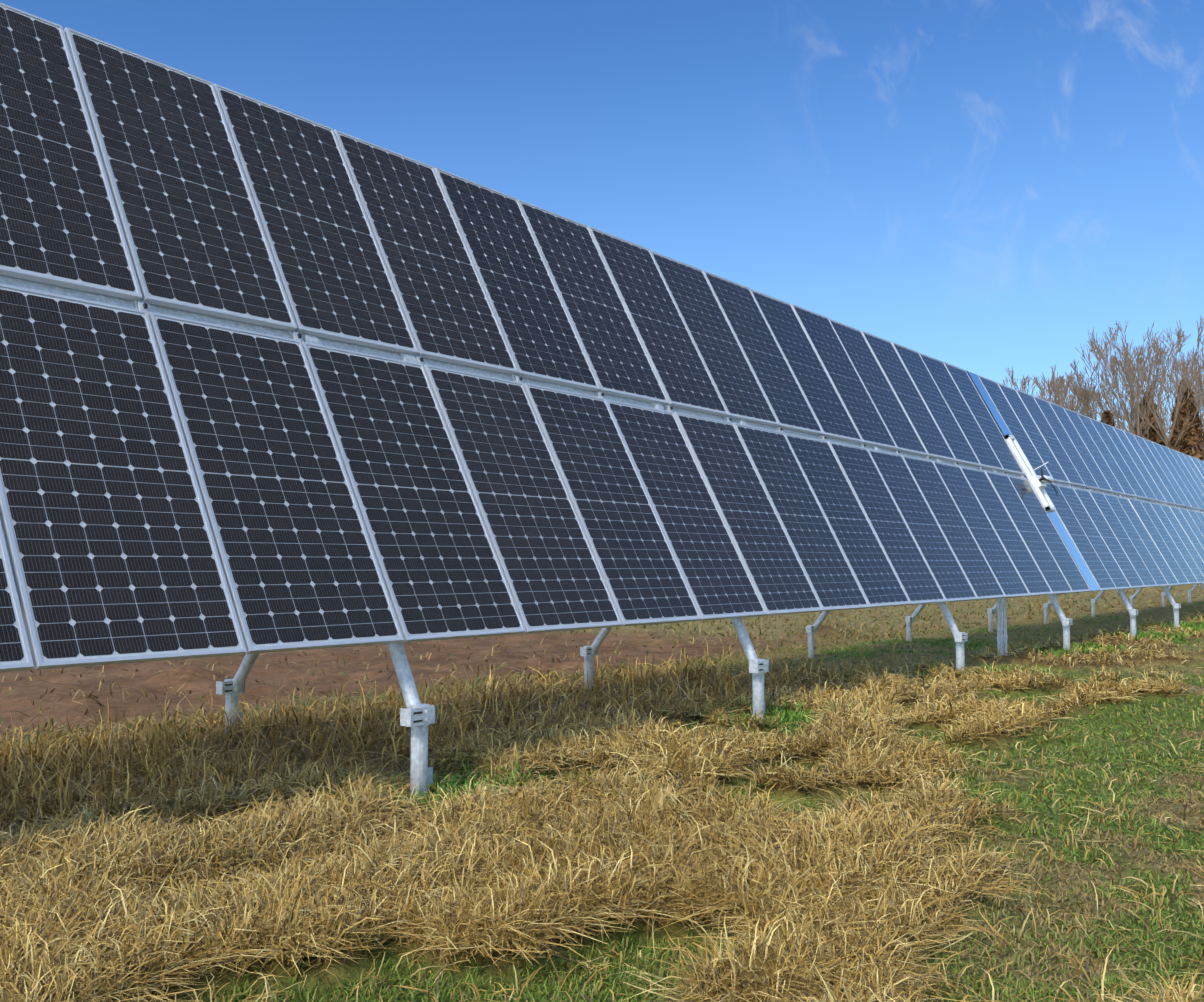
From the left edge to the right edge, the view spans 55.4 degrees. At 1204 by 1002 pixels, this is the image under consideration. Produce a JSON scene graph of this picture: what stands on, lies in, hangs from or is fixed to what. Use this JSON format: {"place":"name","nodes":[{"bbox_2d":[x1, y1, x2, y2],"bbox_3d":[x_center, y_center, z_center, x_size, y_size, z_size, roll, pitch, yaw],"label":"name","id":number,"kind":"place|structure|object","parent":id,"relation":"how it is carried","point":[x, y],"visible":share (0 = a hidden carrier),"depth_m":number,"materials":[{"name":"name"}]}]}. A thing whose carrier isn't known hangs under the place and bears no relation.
{"place":"outdoors","nodes":[
{"label":"outdoors","id":0,"kind":"place"},
{"bbox_2d":[0,660,1203,1001],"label":"dry grass","id":1,"kind":"structure","parent":0,"point":[90,910],"depth_m":4.49,"materials":[{"name":"beige plant"}]},
{"bbox_2d":[0,584,1203,1001],"bbox_3d":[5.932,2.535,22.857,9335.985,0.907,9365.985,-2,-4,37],"label":"ground","id":2,"kind":"structure","parent":0,"point":[56,704],"depth_m":9.73,"materials":[{"name":"soil"}]},
{"bbox_2d":[0,639,936,835],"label":"tall grass","id":3,"kind":"structure","parent":2,"relation":"on","point":[124,757],"depth_m":8.14,"materials":[{"name":"brown plant"}]},
{"bbox_2d":[0,601,1203,1001],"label":"lawn grass","id":4,"kind":"structure","parent":2,"relation":"on","point":[976,985],"depth_m":4.93,"materials":[{"name":"green plant"}]},
{"bbox_2d":[170,615,1203,829],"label":"grass tufts","id":5,"kind":"object","parent":2,"relation":"on","point":[789,716],"visible":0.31,"depth_m":9.14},
{"bbox_2d":[216,333,1203,798],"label":"support posts","id":6,"kind":"object","parent":2,"relation":"on","point":[416,715],"visible":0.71,"depth_m":9.34,"materials":[{"name":"silver metal"}]},
{"bbox_2d":[0,2,1203,672],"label":"solar panel array","id":7,"kind":"object","parent":6,"relation":"on","point":[206,450],"visible":1,"depth_m":7.61,"materials":[{"name":"glass"}]},
{"bbox_2d":[721,600,1203,705],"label":"dry grass","id":8,"kind":"structure","parent":2,"relation":"on","point":[1108,655],"depth_m":15.32,"materials":[{"name":"beige plant"}]},
{"bbox_2d":[997,598,1007,655],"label":"conduit risers","id":9,"kind":"object","parent":2,"relation":"on","point":[1001,637],"visible":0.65,"depth_m":15.47,"materials":[{"name":"grey metal"}]},
{"bbox_2d":[1002,366,1095,411],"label":"bare tree","id":10,"kind":"object","parent":2,"relation":"on","point":[1060,388],"visible":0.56,"depth_m":89.01,"materials":[{"name":"brown plant"}]},
{"bbox_2d":[1035,358,1112,419],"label":"bare tree","id":11,"kind":"object","parent":2,"relation":"on","point":[1078,381],"visible":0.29,"depth_m":95.07,"materials":[{"name":"brown plant"}]},
{"bbox_2d":[1066,376,1133,428],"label":"bare tree","id":12,"kind":"object","parent":2,"relation":"on","point":[1101,399],"visible":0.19,"depth_m":116.54,"materials":[{"name":"brown plant"}]},
{"bbox_2d":[1100,410,1115,426],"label":"rust leaf tree","id":13,"kind":"object","parent":2,"relation":"on","point":[1106,415],"visible":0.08,"depth_m":98.97,"materials":[{"name":"brown plant"}]},
{"bbox_2d":[1081,370,1146,433],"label":"bare tree","id":14,"kind":"object","parent":2,"relation":"on","point":[1113,400],"visible":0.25,"depth_m":110.92,"materials":[{"name":"brown plant"}]},
{"bbox_2d":[1077,370,1166,432],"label":"bare tree","id":15,"kind":"object","parent":2,"relation":"on","point":[1116,410],"visible":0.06,"depth_m":140.39,"materials":[{"name":"brown plant"}]},
{"bbox_2d":[1065,353,1179,437],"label":"bare tree","id":16,"kind":"object","parent":2,"relation":"on","point":[1086,400],"visible":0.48,"depth_m":89.85,"materials":[{"name":"brown plant"}]},
{"bbox_2d":[1080,344,1169,439],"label":"bare tree","id":17,"kind":"object","parent":2,"relation":"on","point":[1141,352],"visible":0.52,"depth_m":93.14,"materials":[{"name":"brown plant"}]},
{"bbox_2d":[1080,315,1203,449],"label":"bare tree","id":18,"kind":"object","parent":2,"relation":"on","point":[1099,352],"visible":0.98,"depth_m":85.78,"materials":[{"name":"brown plant"}]},
{"bbox_2d":[1134,391,1164,445],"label":"rust leaf tree","id":19,"kind":"object","parent":2,"relation":"on","point":[1154,436],"visible":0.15,"depth_m":100.70,"materials":[{"name":"brown plant"}]},
{"bbox_2d":[1109,357,1202,436],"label":"bare tree","id":20,"kind":"object","parent":2,"relation":"on","point":[1163,400],"visible":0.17,"depth_m":117.54,"materials":[{"name":"brown plant"}]},
{"bbox_2d":[1120,350,1202,427],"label":"bare tree","id":21,"kind":"object","parent":2,"relation":"on","point":[1174,386],"visible":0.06,"depth_m":138.01,"materials":[{"name":"brown plant"}]},
{"bbox_2d":[1135,361,1203,425],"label":"bare tree","id":22,"kind":"object","parent":2,"relation":"on","point":[1172,384],"visible":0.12,"depth_m":133.74,"materials":[{"name":"brown plant"}]},
{"bbox_2d":[1151,348,1203,447],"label":"bare tree","id":23,"kind":"object","parent":2,"relation":"on","point":[1170,408],"visible":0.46,"depth_m":109.89,"materials":[{"name":"brown plant"}]},
{"bbox_2d":[1161,351,1203,435],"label":"bare tree","id":24,"kind":"object","parent":2,"relation":"on","point":[1181,376],"visible":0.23,"depth_m":113.71,"materials":[{"name":"brown plant"}]},
{"bbox_2d":[1167,378,1203,460],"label":"rust leaf tree","id":25,"kind":"object","parent":2,"relation":"on","point":[1186,442],"visible":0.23,"depth_m":94.09,"materials":[{"name":"brown plant"}]},
{"bbox_2d":[1169,355,1203,433],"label":"bare tree","id":26,"kind":"object","parent":2,"relation":"on","point":[1189,378],"visible":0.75,"depth_m":95.53,"materials":[{"name":"brown plant"}]},
{"bbox_2d":[1176,358,1203,428],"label":"bare tree","id":27,"kind":"object","parent":2,"relation":"on","point":[1196,388],"visible":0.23,"depth_m":131.77,"materials":[{"name":"brown plant"}]},
{"bbox_2d":[1183,351,1203,455],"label":"bare tree","id":28,"kind":"object","parent":2,"relation":"on","point":[1199,377],"visible":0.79,"depth_m":92.46,"materials":[{"name":"brown plant"}]},
{"bbox_2d":[1189,339,1203,436],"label":"bare tree","id":29,"kind":"object","parent":2,"relation":"on","point":[1197,362],"visible":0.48,"depth_m":94.56,"materials":[{"name":"brown plant"}]},
{"bbox_2d":[0,584,1203,749],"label":"grass field","id":30,"kind":"structure","parent":0,"point":[807,620],"depth_m":17.15,"materials":[{"name":"brown plant"}]},
{"bbox_2d":[0,0,1203,434],"label":"sky","id":31,"kind":"structure","parent":0,"point":[978,187],"materials":[{"name":"blue"}]}
]}

